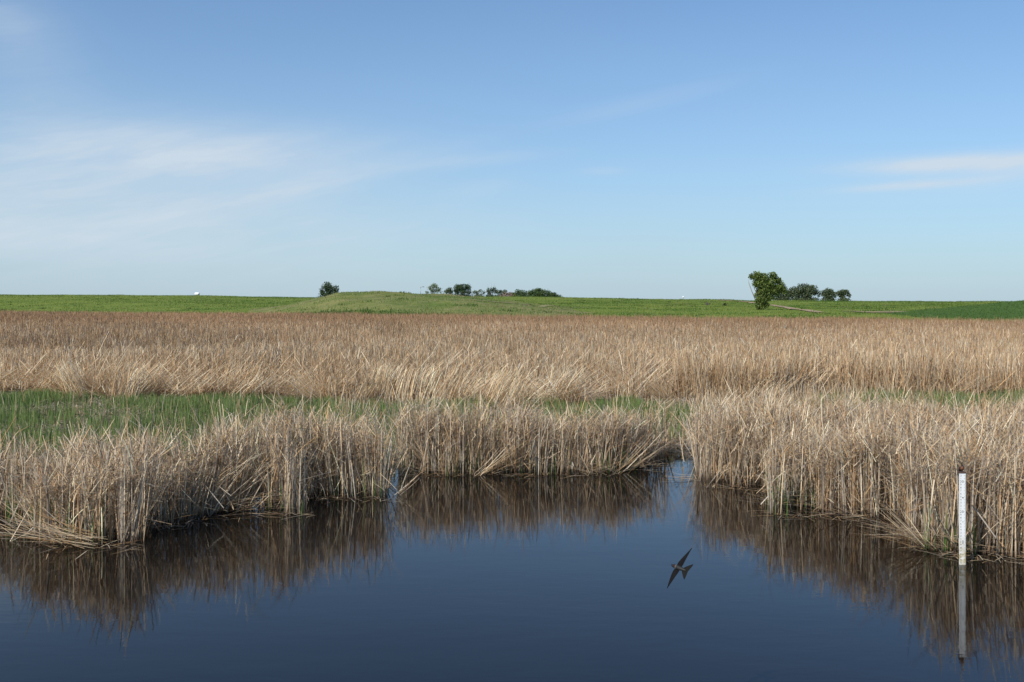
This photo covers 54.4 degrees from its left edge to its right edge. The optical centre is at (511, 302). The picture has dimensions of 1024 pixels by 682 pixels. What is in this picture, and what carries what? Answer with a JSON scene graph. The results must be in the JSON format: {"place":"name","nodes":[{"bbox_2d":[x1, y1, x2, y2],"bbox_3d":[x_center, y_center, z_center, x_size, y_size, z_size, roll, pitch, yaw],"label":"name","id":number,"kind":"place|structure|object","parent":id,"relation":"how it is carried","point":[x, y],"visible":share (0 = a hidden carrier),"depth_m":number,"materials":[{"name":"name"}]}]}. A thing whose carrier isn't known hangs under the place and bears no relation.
{"place":"outdoors","nodes":[
{"label":"outdoors","id":0,"kind":"place"},
{"bbox_2d":[248,291,594,317],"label":"mound","id":1,"kind":"object","parent":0,"point":[364,303],"visible":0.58,"depth_m":158.56,"materials":[{"name":"green plant"}]},
{"bbox_2d":[2,384,1020,528],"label":"marsh ground","id":2,"kind":"structure","parent":0,"point":[95,403],"depth_m":22.91,"materials":[{"name":"green plant"}]},
{"bbox_2d":[0,392,411,543],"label":"reed bed","id":3,"kind":"object","parent":2,"relation":"on","point":[132,485],"visible":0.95,"depth_m":12.52,"materials":[{"name":"beige plant"}]},
{"bbox_2d":[0,309,1023,409],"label":"reed marsh","id":4,"kind":"structure","parent":2,"relation":"on","point":[111,353],"depth_m":30.62,"materials":[{"name":"beige plant"}]},
{"bbox_2d":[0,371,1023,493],"bbox_3d":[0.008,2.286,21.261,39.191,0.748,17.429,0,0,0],"label":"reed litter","id":5,"kind":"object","parent":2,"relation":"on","point":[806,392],"visible":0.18,"depth_m":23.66,"materials":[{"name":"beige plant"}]},
{"bbox_2d":[0,387,1023,553],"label":"green shoots","id":6,"kind":"object","parent":2,"relation":"on","point":[29,418],"visible":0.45,"depth_m":21.86,"materials":[{"name":"green plant"}]},
{"bbox_2d":[384,387,687,475],"bbox_3d":[0.388,2.013,16.257,5.663,1.414,2.870,0,0,0],"label":"reed bed","id":7,"kind":"object","parent":2,"relation":"on","point":[426,443],"visible":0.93,"depth_m":15.67,"materials":[{"name":"beige plant"}]},
{"bbox_2d":[653,379,1023,556],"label":"reed bed","id":8,"kind":"object","parent":2,"relation":"on","point":[872,455],"visible":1,"depth_m":12.62,"materials":[{"name":"beige plant"}]},
{"bbox_2d":[0,290,1023,321],"bbox_3d":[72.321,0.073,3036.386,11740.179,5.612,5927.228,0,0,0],"label":"hills","id":9,"kind":"structure","parent":0,"point":[240,299],"depth_m":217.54,"materials":[{"name":"green plant"}]},
{"bbox_2d":[318,282,338,296],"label":"tree","id":10,"kind":"object","parent":9,"relation":"on","point":[328,288],"visible":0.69,"depth_m":310.88,"materials":[{"name":"green plant"}]},
{"bbox_2d":[425,283,440,293],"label":"tree","id":11,"kind":"object","parent":9,"relation":"on","point":[437,289],"visible":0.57,"depth_m":302.46,"materials":[{"name":"green plant"}]},
{"bbox_2d":[444,287,452,293],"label":"tree","id":12,"kind":"object","parent":9,"relation":"on","point":[448,290],"visible":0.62,"depth_m":301.37,"materials":[{"name":"green plant"}]},
{"bbox_2d":[453,284,472,295],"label":"tree","id":13,"kind":"object","parent":9,"relation":"on","point":[459,288],"visible":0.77,"depth_m":300.38,"materials":[{"name":"green plant"}]},
{"bbox_2d":[470,289,485,296],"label":"bush","id":14,"kind":"object","parent":9,"relation":"on","point":[476,293],"visible":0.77,"depth_m":299.29,"materials":[{"name":"green plant"}]},
{"bbox_2d":[485,284,497,296],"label":"tree","id":15,"kind":"object","parent":9,"relation":"on","point":[489,294],"visible":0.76,"depth_m":298.29,"materials":[{"name":"green plant"}]},
{"bbox_2d":[496,290,506,295],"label":"bush","id":16,"kind":"object","parent":9,"relation":"on","point":[500,292],"visible":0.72,"depth_m":297.48,"materials":[{"name":"green plant"}]},
{"bbox_2d":[500,292,514,296],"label":"bush","id":17,"kind":"object","parent":9,"relation":"on","point":[507,294],"visible":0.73,"depth_m":296.53,"materials":[{"name":"green plant"}]},
{"bbox_2d":[512,289,526,296],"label":"bush","id":18,"kind":"object","parent":9,"relation":"on","point":[520,292],"visible":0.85,"depth_m":295.70,"materials":[{"name":"green plant"}]},
{"bbox_2d":[525,288,547,296],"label":"bush","id":19,"kind":"object","parent":9,"relation":"on","point":[537,292],"visible":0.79,"depth_m":294.17,"materials":[{"name":"green plant"}]},
{"bbox_2d":[541,290,562,296],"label":"bush","id":20,"kind":"object","parent":9,"relation":"on","point":[550,293],"visible":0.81,"depth_m":293.32,"materials":[{"name":"green plant"}]},
{"bbox_2d":[748,271,787,309],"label":"tree","id":21,"kind":"object","parent":9,"relation":"on","point":[767,289],"visible":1,"depth_m":170.20,"materials":[{"name":"green plant"}]},
{"bbox_2d":[773,284,792,300],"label":"tree","id":22,"kind":"object","parent":9,"relation":"on","point":[786,296],"visible":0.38,"depth_m":272.43,"materials":[{"name":"green plant"}]},
{"bbox_2d":[788,283,820,300],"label":"tree","id":23,"kind":"object","parent":9,"relation":"on","point":[807,291],"visible":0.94,"depth_m":272.35,"materials":[{"name":"green plant"}]},
{"bbox_2d":[819,288,837,300],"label":"tree","id":24,"kind":"object","parent":9,"relation":"on","point":[826,294],"visible":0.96,"depth_m":272.71,"materials":[{"name":"green plant"}]},
{"bbox_2d":[837,289,851,300],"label":"tree","id":25,"kind":"object","parent":9,"relation":"on","point":[841,294],"visible":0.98,"depth_m":272.72,"materials":[{"name":"green plant"}]},
{"bbox_2d":[0,443,1023,681],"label":"water","id":26,"kind":"structure","parent":0,"point":[552,576],"depth_m":9.09,"materials":[{"name":"blue liquid"}]},
{"bbox_2d":[0,420,1023,563],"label":"fallen reeds","id":27,"kind":"object","parent":26,"relation":"on","point":[913,534],"visible":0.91,"depth_m":11.58,"materials":[{"name":"beige plant"}]},
{"bbox_2d":[957,471,965,564],"bbox_3d":[4.566,2.740,10.110,0.070,2.041,0.053,0,0,0],"label":"staff gauge","id":28,"kind":"object","parent":26,"relation":"in","point":[962,518],"visible":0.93,"depth_m":10.09,"materials":[{"name":"plastic"}]},
{"bbox_2d":[0,0,1023,301],"label":"sky","id":29,"kind":"structure","parent":0,"point":[873,150],"materials":[{"name":"blue"}]},
{"bbox_2d":[470,299,583,307],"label":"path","id":30,"kind":"structure","parent":0,"point":[526,304],"depth_m":167.51,"materials":[{"name":"beige soil"}]},
{"bbox_2d":[667,548,692,587],"bbox_3d":[1.044,1.654,6.193,0.150,0.298,0.026,9,-36,52],"label":"swallow","id":31,"kind":"object","parent":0,"point":[678,567],"visible":1,"depth_m":6.19,"materials":[{"name":"black"}]},
{"bbox_2d":[727,300,821,311],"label":"dirt track","id":32,"kind":"structure","parent":0,"point":[786,307],"depth_m":181.17,"materials":[{"name":"beige soil"}]},
{"bbox_2d":[854,311,903,311],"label":"bare ground","id":33,"kind":"structure","parent":0,"point":[879,311],"depth_m":157.02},
{"bbox_2d":[887,300,1023,319],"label":"crop field","id":34,"kind":"structure","parent":0,"point":[975,312],"depth_m":139.02,"materials":[{"name":"green plant"}]}
]}

